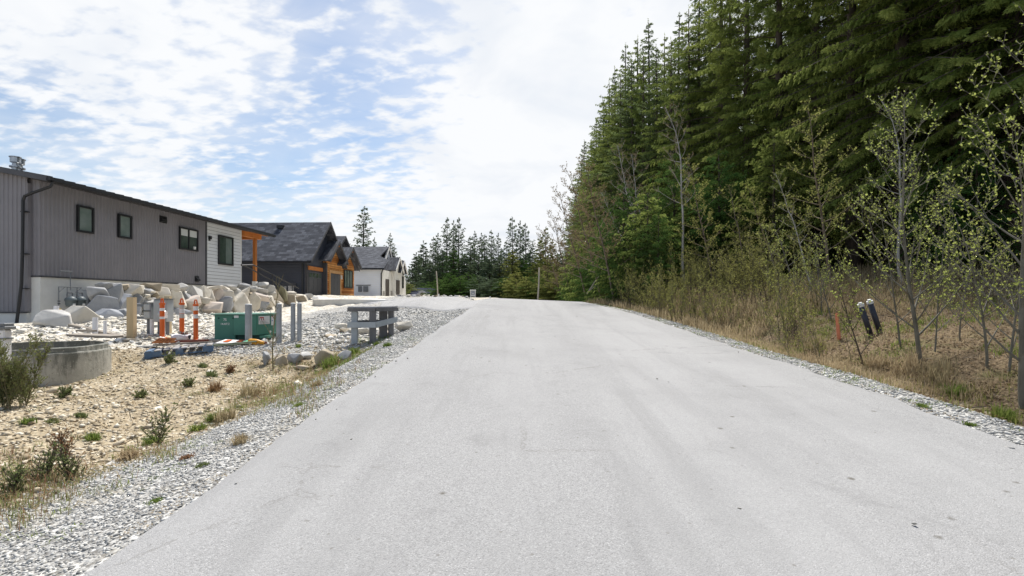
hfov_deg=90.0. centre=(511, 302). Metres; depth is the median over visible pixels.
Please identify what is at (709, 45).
fir tree
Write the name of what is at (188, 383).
weed clump
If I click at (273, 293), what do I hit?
boulder
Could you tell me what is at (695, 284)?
brush shrub
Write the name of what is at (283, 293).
boulder
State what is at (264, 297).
boulder
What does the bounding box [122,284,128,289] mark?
boulder
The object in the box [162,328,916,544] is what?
road grit
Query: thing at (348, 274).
window
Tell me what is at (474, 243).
conifer
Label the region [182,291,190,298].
boulder
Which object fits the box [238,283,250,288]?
boulder
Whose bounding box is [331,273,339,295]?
garage door
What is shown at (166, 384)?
slope green weeds
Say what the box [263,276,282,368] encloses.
bare sapling
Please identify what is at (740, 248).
brush shrub
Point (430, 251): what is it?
conifer
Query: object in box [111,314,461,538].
edge moss
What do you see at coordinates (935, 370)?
weed clump
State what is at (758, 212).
bare tree
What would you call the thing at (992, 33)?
cedar tree
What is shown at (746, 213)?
young evergreen
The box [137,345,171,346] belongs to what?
white board
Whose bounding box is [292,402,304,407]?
weed clump
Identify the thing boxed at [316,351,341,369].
weed clump
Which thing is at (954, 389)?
weed clump
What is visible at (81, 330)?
plank
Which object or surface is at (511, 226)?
conifer
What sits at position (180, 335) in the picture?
scrap sack
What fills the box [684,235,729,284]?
brush shrub
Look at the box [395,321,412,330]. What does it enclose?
boulder
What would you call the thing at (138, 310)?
boulder
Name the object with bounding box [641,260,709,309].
brush shrub
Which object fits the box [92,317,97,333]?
plastic pipe
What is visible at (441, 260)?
conifer
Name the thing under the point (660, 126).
cedar tree
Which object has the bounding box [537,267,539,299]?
utility pole
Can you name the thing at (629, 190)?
bare tree
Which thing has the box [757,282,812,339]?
brush shrub
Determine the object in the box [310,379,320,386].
weed clump
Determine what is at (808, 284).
brush shrub
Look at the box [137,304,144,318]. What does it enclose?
mounting rail
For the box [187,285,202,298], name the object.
boulder
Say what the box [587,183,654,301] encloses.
young evergreen
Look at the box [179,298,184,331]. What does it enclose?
marker post
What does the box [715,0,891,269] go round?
cedar tree
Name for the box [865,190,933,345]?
sapling
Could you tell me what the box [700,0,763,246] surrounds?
cedar tree
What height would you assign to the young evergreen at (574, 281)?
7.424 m
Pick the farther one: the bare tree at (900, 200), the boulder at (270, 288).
the boulder at (270, 288)
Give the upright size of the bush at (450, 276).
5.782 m
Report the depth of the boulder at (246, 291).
26.05 m
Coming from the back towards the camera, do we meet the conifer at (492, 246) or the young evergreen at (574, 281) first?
the conifer at (492, 246)
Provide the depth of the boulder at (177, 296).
21.09 m
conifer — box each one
[405,252,425,287]
[406,266,423,290]
[407,255,424,279]
[416,261,438,286]
[417,241,430,284]
[425,237,444,281]
[429,233,450,281]
[430,250,451,292]
[431,217,457,285]
[437,247,470,292]
[439,217,469,277]
[445,220,463,281]
[452,254,475,287]
[456,255,496,293]
[457,236,481,282]
[468,231,485,275]
[470,235,492,282]
[471,233,492,291]
[474,254,503,294]
[483,230,503,283]
[486,258,518,292]
[491,250,526,296]
[494,233,505,278]
[497,240,511,281]
[500,218,524,271]
[512,221,528,272]
[513,223,541,283]
[513,257,534,294]
[523,260,543,283]
[524,243,541,285]
[528,226,551,283]
[531,234,544,279]
[534,255,558,297]
[541,261,564,294]
[542,239,559,276]
[549,252,567,285]
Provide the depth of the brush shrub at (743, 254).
19.18 m
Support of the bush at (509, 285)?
on the ground at (308, 310)
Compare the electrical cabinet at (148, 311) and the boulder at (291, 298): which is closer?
the electrical cabinet at (148, 311)
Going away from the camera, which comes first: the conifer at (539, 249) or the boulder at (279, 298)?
the boulder at (279, 298)
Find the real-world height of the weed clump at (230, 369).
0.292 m
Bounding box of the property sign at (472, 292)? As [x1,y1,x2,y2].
[470,290,475,297]
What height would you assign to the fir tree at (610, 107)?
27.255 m
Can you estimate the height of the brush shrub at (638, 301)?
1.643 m
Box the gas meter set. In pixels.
[57,270,88,306]
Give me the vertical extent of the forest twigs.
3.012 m
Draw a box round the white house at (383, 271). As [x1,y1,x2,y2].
[354,246,407,295]
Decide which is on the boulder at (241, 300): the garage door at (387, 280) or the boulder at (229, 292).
the boulder at (229, 292)
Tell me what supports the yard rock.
on the ground at (308, 310)
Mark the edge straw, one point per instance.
(864, 385)
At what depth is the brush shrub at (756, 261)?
18.77 m
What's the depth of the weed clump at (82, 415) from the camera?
6.56 m
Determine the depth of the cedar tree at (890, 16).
17.73 m
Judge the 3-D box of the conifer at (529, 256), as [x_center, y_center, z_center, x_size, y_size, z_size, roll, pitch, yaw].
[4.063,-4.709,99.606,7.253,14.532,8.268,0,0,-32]
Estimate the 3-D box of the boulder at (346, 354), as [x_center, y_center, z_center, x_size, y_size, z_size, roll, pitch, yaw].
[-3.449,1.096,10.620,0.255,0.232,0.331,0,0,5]
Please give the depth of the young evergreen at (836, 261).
31.31 m
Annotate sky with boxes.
[0,0,949,283]
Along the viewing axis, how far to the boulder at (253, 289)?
26.44 m
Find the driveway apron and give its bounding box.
[317,295,385,303]
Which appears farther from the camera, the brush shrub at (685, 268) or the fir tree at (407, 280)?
the fir tree at (407, 280)
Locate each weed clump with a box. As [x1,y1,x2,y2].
[0,459,36,495]
[9,416,36,424]
[26,441,62,481]
[44,417,61,423]
[46,425,77,457]
[52,386,75,398]
[55,446,85,480]
[69,411,94,418]
[82,430,107,441]
[97,446,152,461]
[132,389,147,398]
[133,433,166,444]
[138,402,181,444]
[143,496,163,505]
[162,350,177,363]
[179,452,194,460]
[180,375,196,386]
[181,405,242,422]
[184,421,209,432]
[194,460,210,468]
[197,363,207,367]
[198,370,219,376]
[202,411,221,422]
[205,380,227,391]
[224,363,236,373]
[224,431,259,445]
[231,380,276,396]
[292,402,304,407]
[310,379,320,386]
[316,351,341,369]
[348,346,359,353]
[382,342,392,346]
[791,332,828,350]
[853,346,891,370]
[882,345,929,377]
[909,351,966,387]
[916,402,931,409]
[939,381,975,397]
[962,421,978,426]
[972,401,1022,424]
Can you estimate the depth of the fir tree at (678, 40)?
39.05 m
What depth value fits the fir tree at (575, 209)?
77.94 m
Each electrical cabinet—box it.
[142,302,153,334]
[153,299,172,335]
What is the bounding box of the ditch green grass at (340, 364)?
[109,336,388,458]
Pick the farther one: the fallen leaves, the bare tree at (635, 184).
the bare tree at (635, 184)
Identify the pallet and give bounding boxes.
[144,343,213,358]
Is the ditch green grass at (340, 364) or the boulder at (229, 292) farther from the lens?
the boulder at (229, 292)
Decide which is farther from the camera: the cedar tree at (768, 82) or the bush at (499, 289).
the bush at (499, 289)
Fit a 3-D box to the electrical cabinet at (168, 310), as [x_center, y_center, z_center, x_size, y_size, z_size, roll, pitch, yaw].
[-9.431,0.470,13.820,0.443,1.162,0.480,0,0,0]
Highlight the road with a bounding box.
[83,298,1023,575]
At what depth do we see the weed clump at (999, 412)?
5.76 m
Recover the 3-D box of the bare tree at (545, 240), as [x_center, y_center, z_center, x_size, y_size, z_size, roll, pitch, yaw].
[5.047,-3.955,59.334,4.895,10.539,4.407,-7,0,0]
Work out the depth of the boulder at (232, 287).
25.13 m
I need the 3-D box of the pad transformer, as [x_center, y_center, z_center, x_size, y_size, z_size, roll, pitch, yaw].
[-6.952,0.671,13.540,1.415,0.791,1.200,0,0,0]
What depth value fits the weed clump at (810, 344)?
10.65 m
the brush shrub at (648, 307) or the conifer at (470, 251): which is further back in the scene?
the conifer at (470, 251)
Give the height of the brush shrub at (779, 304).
1.864 m
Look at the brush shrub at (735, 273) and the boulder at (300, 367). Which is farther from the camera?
the brush shrub at (735, 273)
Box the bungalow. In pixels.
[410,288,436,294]
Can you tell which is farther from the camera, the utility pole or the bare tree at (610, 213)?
the bare tree at (610, 213)
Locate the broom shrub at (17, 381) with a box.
[0,330,54,409]
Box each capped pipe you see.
[857,302,872,334]
[866,299,882,332]
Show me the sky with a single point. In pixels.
(418, 114)
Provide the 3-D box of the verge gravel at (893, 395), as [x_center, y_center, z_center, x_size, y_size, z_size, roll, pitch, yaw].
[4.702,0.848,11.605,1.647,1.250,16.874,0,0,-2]
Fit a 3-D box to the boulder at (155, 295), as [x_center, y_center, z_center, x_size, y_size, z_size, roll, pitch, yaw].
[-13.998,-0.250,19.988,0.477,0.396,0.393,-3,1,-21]
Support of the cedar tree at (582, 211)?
on the ground at (308, 310)
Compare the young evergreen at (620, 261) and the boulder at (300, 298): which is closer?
the young evergreen at (620, 261)
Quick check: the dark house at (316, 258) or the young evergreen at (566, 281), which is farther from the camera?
the young evergreen at (566, 281)
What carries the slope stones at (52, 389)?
on the ground at (308, 310)
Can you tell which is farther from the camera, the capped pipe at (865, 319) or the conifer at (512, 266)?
the conifer at (512, 266)
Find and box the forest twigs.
[681,265,1023,423]
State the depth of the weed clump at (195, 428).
6.38 m
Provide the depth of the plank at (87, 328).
14.14 m
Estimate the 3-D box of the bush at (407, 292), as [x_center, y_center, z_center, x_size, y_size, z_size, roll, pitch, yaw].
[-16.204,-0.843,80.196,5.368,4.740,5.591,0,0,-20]
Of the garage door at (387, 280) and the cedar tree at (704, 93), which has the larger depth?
the garage door at (387, 280)
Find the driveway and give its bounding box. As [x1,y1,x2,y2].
[380,297,489,310]
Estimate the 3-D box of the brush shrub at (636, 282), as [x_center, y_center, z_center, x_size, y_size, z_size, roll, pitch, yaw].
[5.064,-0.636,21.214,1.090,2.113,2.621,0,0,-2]
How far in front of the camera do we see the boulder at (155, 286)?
20.00 m
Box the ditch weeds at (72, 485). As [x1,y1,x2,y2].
[0,347,381,536]
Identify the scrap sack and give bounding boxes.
[171,331,190,339]
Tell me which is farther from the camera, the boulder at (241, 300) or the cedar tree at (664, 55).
the cedar tree at (664, 55)
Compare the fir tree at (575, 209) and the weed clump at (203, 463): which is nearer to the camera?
the weed clump at (203, 463)
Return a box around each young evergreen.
[554,251,579,300]
[556,270,578,300]
[557,221,609,301]
[559,260,590,301]
[571,246,603,301]
[574,218,620,302]
[585,234,627,301]
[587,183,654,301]
[604,226,661,301]
[607,188,689,297]
[626,213,695,296]
[631,154,720,277]
[657,173,727,282]
[666,149,768,284]
[693,169,809,284]
[714,129,827,280]
[797,197,890,271]
[797,232,844,268]
[806,224,884,270]
[843,210,985,268]
[877,161,1021,276]
[918,128,1023,271]
[927,96,987,262]
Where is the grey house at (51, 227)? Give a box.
[0,155,275,323]
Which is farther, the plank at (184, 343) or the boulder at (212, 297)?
the boulder at (212, 297)
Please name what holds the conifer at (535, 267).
on the ground at (308, 310)
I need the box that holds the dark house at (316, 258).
[233,222,361,295]
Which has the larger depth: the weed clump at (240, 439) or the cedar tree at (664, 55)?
the cedar tree at (664, 55)
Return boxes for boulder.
[32,310,71,327]
[64,306,102,323]
[86,286,109,300]
[86,295,119,311]
[94,282,112,289]
[95,309,123,318]
[107,283,123,301]
[119,294,132,308]
[119,308,125,316]
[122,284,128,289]
[124,284,143,295]
[133,293,143,303]
[137,303,140,314]
[139,283,161,290]
[142,297,155,310]
[144,289,153,294]
[151,291,158,298]
[157,287,170,298]
[162,284,179,291]
[170,290,186,307]
[173,308,192,314]
[178,283,188,291]
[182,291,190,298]
[185,295,200,311]
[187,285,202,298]
[199,285,210,297]
[201,297,211,303]
[202,302,222,313]
[207,285,221,290]
[209,289,215,301]
[213,288,223,300]
[217,296,233,311]
[222,289,234,300]
[225,285,236,289]
[232,288,240,293]
[232,293,249,312]
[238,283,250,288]
[238,287,256,292]
[241,286,249,297]
[248,292,260,311]
[251,286,268,292]
[252,292,269,301]
[255,282,268,287]
[260,301,269,309]
[263,285,275,292]
[263,351,270,364]
[265,291,276,297]
[266,294,274,306]
[273,285,283,303]
[274,355,287,364]
[279,285,287,301]
[286,294,295,305]
[287,353,303,363]
[294,365,310,369]
[296,295,306,301]
[301,352,311,358]
[314,349,334,364]
[323,334,334,337]
[334,323,346,328]
[338,350,351,360]
[358,328,368,334]
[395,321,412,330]
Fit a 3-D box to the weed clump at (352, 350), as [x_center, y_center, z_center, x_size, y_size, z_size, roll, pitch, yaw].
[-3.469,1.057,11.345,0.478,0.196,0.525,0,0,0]
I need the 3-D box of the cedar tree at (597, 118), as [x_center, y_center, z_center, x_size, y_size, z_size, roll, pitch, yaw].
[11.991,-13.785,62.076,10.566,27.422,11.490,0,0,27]
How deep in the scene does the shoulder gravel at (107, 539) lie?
4.02 m
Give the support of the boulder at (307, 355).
on the ground at (308, 310)
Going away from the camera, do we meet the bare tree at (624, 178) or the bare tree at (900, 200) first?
the bare tree at (900, 200)
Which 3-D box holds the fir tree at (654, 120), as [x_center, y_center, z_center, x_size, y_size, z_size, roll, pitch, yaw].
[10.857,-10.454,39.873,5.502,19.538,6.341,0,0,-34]
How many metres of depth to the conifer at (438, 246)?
99.77 m
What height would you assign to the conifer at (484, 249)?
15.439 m
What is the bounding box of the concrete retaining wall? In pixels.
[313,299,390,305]
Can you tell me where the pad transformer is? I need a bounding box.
[211,313,275,339]
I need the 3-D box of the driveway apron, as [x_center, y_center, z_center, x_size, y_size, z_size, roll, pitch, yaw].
[-9.565,-0.199,29.829,1.417,0.639,15.364,0,0,-39]
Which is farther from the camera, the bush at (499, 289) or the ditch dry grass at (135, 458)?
the bush at (499, 289)
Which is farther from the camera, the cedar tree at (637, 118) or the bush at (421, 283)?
the bush at (421, 283)
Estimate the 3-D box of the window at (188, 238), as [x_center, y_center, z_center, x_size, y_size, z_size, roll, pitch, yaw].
[-15.409,-3.020,24.440,0.130,1.040,1.310,0,0,3]
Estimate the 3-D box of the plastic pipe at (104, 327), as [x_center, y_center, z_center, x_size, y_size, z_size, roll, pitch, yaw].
[-10.809,0.725,13.600,0.077,0.488,0.079,0,0,0]
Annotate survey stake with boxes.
[835,313,840,339]
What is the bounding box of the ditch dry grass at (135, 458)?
[2,339,384,516]
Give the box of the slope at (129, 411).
[0,340,382,525]
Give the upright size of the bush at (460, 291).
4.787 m
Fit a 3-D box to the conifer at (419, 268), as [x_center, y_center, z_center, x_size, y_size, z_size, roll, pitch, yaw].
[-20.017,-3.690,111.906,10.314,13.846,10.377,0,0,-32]
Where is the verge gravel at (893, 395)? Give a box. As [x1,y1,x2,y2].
[618,309,1023,448]
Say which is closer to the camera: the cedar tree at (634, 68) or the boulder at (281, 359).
the boulder at (281, 359)
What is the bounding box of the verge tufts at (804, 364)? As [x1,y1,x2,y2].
[596,304,1022,430]
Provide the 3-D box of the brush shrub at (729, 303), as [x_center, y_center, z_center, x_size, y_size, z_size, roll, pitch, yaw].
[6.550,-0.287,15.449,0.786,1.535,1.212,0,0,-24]
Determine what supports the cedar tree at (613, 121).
on the ground at (308, 310)
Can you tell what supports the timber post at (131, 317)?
on the ground at (308, 310)
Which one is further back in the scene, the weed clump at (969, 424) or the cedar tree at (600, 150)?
the cedar tree at (600, 150)
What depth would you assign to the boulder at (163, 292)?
20.44 m
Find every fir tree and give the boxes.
[351,206,375,246]
[383,233,402,260]
[404,274,419,293]
[559,140,588,282]
[562,157,589,280]
[565,163,582,271]
[566,120,598,249]
[567,99,605,246]
[568,108,610,264]
[578,67,623,230]
[585,44,636,247]
[592,59,649,257]
[604,20,693,240]
[614,44,669,238]
[632,12,708,232]
[648,0,737,260]
[694,0,726,157]
[740,0,833,273]
[751,4,783,138]
[793,1,893,269]
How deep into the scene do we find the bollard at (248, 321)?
12.57 m
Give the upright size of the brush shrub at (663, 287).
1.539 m
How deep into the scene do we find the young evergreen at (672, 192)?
25.75 m
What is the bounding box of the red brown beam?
[173,339,208,342]
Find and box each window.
[76,205,94,233]
[117,213,132,238]
[179,226,198,251]
[218,235,233,265]
[344,269,352,288]
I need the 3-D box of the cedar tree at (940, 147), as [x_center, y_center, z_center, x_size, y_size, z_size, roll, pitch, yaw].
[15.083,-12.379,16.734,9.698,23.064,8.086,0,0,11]
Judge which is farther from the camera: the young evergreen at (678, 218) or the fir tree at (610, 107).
the fir tree at (610, 107)
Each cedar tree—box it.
[558,196,577,278]
[561,139,592,269]
[562,146,594,267]
[566,85,613,269]
[569,129,603,267]
[577,103,617,259]
[578,74,634,251]
[581,55,664,258]
[590,36,655,232]
[629,33,676,196]
[629,37,714,262]
[634,0,770,256]
[636,5,727,242]
[679,0,803,238]
[698,0,865,271]
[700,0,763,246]
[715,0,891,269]
[746,0,943,269]
[768,0,989,266]
[775,0,1004,269]
[778,0,1023,257]
[800,0,1023,261]
[828,0,1023,263]
[875,0,1023,234]
[988,19,1023,104]
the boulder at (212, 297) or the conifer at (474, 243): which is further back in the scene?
the conifer at (474, 243)
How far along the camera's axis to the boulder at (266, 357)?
10.67 m
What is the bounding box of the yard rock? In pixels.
[12,311,394,344]
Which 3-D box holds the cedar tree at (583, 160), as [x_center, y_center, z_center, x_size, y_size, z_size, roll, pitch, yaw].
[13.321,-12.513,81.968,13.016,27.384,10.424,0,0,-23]
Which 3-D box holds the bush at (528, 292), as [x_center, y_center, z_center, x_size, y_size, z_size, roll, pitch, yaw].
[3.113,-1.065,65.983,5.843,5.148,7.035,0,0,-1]
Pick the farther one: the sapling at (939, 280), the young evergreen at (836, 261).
the young evergreen at (836, 261)
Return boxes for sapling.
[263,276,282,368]
[756,220,802,319]
[767,213,819,314]
[792,236,839,313]
[802,231,847,319]
[818,253,883,365]
[833,85,983,362]
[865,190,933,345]
[910,209,972,351]
[917,2,1023,408]
[931,221,1009,340]
[932,176,1019,367]
[969,201,1021,372]
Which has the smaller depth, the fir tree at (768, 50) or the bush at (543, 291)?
the fir tree at (768, 50)
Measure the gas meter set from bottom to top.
1.396 m
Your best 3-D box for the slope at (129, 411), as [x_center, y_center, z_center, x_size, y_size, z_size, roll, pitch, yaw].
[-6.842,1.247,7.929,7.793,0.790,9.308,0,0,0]
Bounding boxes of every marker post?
[159,298,165,337]
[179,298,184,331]
[192,299,198,339]
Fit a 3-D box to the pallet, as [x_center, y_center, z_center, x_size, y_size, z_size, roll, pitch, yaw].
[-7.551,1.088,11.688,1.295,0.165,0.753,-5,3,-29]
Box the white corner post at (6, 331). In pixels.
[0,323,15,377]
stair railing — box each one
[241,264,284,290]
[241,264,298,290]
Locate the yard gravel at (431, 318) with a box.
[168,305,466,355]
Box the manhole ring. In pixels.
[12,341,111,386]
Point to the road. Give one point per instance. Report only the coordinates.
(497, 436)
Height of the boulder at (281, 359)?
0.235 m
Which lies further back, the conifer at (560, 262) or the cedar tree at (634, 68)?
the conifer at (560, 262)
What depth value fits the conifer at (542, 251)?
95.82 m
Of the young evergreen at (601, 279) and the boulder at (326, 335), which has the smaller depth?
the boulder at (326, 335)
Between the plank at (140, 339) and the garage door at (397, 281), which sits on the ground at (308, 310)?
the plank at (140, 339)
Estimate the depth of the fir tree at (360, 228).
91.66 m
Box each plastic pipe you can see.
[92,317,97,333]
[103,321,106,333]
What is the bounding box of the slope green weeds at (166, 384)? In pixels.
[0,348,319,413]
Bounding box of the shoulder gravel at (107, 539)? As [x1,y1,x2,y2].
[0,318,453,575]
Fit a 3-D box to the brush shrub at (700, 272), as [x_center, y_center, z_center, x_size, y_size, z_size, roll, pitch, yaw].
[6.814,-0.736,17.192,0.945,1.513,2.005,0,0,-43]
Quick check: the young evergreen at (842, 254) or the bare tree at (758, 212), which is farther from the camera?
the young evergreen at (842, 254)
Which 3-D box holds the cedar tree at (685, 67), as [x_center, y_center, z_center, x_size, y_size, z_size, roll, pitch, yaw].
[11.595,-10.381,33.809,7.512,18.849,6.743,0,0,-17]
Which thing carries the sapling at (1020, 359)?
on the ground at (308, 310)
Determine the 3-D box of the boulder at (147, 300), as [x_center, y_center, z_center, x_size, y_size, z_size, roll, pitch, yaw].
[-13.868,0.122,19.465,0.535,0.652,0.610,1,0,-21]
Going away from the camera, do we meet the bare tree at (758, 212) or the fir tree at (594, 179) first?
the bare tree at (758, 212)
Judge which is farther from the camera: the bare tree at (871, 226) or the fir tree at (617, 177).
the fir tree at (617, 177)
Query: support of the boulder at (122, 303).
on the ground at (308, 310)
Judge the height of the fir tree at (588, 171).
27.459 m
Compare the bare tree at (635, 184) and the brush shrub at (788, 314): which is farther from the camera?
the bare tree at (635, 184)
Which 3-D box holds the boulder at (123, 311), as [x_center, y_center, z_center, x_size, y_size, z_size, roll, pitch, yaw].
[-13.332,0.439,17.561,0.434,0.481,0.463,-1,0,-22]
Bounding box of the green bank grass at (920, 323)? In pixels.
[602,277,1018,370]
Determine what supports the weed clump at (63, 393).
on the ground at (308, 310)
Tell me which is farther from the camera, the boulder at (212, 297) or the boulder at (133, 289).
the boulder at (212, 297)
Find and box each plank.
[68,324,125,337]
[75,329,96,331]
[123,338,157,340]
[153,341,212,344]
[197,339,242,341]
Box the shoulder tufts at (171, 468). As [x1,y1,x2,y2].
[0,324,432,544]
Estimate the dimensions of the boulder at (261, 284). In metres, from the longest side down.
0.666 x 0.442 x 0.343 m
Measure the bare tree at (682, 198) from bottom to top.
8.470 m
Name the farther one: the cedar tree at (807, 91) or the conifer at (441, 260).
the conifer at (441, 260)
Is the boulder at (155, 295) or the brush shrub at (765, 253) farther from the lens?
the boulder at (155, 295)
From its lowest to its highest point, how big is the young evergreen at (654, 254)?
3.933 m
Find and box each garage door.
[308,271,320,294]
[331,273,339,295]
[386,279,388,295]
[396,280,399,294]
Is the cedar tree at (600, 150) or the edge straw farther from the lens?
the cedar tree at (600, 150)
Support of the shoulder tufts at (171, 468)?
on the shoulder gravel at (107, 539)
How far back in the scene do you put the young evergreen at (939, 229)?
14.85 m
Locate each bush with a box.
[406,282,419,294]
[418,281,441,295]
[420,278,459,295]
[432,273,463,295]
[436,276,476,296]
[449,272,477,296]
[463,275,497,297]
[474,278,509,297]
[482,277,518,298]
[491,271,535,299]
[500,277,542,298]
[515,269,562,300]
[516,275,546,299]
[532,277,573,300]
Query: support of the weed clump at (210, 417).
on the ground at (308, 310)
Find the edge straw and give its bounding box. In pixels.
[592,303,964,420]
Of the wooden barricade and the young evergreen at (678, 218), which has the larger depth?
the young evergreen at (678, 218)
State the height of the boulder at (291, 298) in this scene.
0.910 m
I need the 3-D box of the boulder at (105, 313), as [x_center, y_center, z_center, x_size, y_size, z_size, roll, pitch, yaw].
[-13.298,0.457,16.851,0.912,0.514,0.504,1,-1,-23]
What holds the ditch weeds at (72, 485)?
on the ground at (308, 310)
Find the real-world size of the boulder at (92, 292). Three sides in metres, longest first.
0.662 x 0.616 x 0.580 m
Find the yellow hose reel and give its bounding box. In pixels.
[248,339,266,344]
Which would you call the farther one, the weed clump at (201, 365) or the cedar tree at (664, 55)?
the cedar tree at (664, 55)
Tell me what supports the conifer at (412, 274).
on the ground at (308, 310)
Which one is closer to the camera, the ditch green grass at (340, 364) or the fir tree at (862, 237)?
the ditch green grass at (340, 364)
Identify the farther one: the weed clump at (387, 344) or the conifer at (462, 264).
the conifer at (462, 264)
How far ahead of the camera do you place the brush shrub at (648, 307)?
18.65 m
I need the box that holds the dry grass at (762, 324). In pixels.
[586,255,1019,338]
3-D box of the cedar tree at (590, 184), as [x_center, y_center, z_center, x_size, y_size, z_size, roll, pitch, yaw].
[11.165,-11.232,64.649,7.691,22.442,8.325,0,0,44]
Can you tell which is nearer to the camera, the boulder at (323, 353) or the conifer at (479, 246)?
the boulder at (323, 353)
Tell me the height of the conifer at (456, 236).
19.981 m
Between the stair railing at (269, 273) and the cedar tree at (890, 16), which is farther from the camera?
the stair railing at (269, 273)
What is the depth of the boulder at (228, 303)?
24.05 m
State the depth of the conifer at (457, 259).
87.55 m
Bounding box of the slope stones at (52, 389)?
[0,335,368,506]
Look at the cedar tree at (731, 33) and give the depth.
27.85 m
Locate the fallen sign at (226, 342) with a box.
[212,339,256,346]
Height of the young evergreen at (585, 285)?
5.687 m
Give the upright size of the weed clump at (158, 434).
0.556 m
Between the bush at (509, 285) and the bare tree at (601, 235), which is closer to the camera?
the bare tree at (601, 235)
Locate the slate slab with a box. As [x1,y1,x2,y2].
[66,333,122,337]
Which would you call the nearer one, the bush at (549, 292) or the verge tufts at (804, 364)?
the verge tufts at (804, 364)
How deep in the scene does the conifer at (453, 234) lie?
107.79 m
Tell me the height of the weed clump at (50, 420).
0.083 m
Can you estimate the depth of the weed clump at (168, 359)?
10.62 m
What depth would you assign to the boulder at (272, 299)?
28.38 m
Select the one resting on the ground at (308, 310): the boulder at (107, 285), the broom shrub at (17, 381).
the broom shrub at (17, 381)
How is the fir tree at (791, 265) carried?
on the ground at (308, 310)
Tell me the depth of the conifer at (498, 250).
105.84 m
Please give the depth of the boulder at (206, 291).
23.03 m
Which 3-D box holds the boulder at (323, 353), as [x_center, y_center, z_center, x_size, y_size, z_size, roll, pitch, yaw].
[-3.935,1.142,10.742,0.410,0.353,0.280,0,0,-21]
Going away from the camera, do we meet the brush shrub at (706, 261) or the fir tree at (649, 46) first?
the brush shrub at (706, 261)
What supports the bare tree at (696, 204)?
on the ground at (308, 310)
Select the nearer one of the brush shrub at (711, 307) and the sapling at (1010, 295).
the sapling at (1010, 295)
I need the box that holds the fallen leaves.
[677,274,1023,424]
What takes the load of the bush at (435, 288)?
on the ground at (308, 310)
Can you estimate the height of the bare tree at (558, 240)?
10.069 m
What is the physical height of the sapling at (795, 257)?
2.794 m
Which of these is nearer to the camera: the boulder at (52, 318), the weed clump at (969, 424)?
the weed clump at (969, 424)
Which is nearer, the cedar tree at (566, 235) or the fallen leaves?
the fallen leaves
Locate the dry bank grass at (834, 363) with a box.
[593,275,1023,420]
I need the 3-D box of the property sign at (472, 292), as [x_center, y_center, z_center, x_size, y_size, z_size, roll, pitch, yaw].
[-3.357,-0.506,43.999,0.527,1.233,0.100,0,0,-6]
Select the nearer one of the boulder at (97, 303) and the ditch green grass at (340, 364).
the ditch green grass at (340, 364)
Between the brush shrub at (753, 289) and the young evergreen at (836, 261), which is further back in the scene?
the young evergreen at (836, 261)
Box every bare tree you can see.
[534,225,564,290]
[543,210,575,294]
[547,183,597,300]
[555,161,622,296]
[569,155,644,301]
[597,190,626,249]
[609,140,652,233]
[618,172,644,248]
[621,150,659,237]
[653,103,696,288]
[674,157,743,284]
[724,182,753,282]
[738,180,801,283]
[769,170,812,289]
[780,96,888,285]
[852,183,885,276]
[859,90,919,284]
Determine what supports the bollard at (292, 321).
on the ground at (308, 310)
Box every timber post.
[126,297,136,338]
[164,296,171,333]
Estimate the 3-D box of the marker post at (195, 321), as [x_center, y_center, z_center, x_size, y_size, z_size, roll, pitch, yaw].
[-8.129,0.470,13.160,0.220,1.105,0.217,0,0,-34]
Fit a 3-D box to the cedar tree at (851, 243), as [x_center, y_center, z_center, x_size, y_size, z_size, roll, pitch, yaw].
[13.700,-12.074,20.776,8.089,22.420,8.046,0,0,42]
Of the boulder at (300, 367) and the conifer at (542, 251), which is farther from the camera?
the conifer at (542, 251)
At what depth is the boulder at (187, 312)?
21.00 m
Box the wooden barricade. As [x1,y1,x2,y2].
[347,306,397,343]
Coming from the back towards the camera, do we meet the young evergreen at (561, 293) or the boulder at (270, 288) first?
the young evergreen at (561, 293)
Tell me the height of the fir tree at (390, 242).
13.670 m
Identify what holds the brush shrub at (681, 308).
on the ground at (308, 310)
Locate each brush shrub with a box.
[613,276,642,301]
[614,263,645,307]
[619,278,646,305]
[623,255,661,299]
[625,255,679,300]
[629,273,661,311]
[630,271,689,313]
[640,269,692,305]
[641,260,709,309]
[643,268,686,316]
[649,236,721,289]
[666,244,711,293]
[667,272,711,321]
[672,245,721,301]
[674,267,738,331]
[683,245,756,297]
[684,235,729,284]
[694,258,745,298]
[706,227,784,283]
[708,223,804,295]
[709,238,758,295]
[709,268,750,317]
[716,224,768,277]
[718,250,795,304]
[721,237,788,280]
[726,242,768,296]
[729,239,780,290]
[748,227,859,307]
[749,258,817,330]
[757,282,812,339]
[759,294,858,362]
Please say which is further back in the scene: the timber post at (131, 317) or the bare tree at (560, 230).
the bare tree at (560, 230)
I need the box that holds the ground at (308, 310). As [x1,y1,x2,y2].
[0,264,1023,575]
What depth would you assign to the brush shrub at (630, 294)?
21.22 m
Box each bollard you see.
[245,304,251,340]
[276,303,281,342]
[291,303,294,340]
[297,303,301,340]
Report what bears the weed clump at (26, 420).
on the ground at (308, 310)

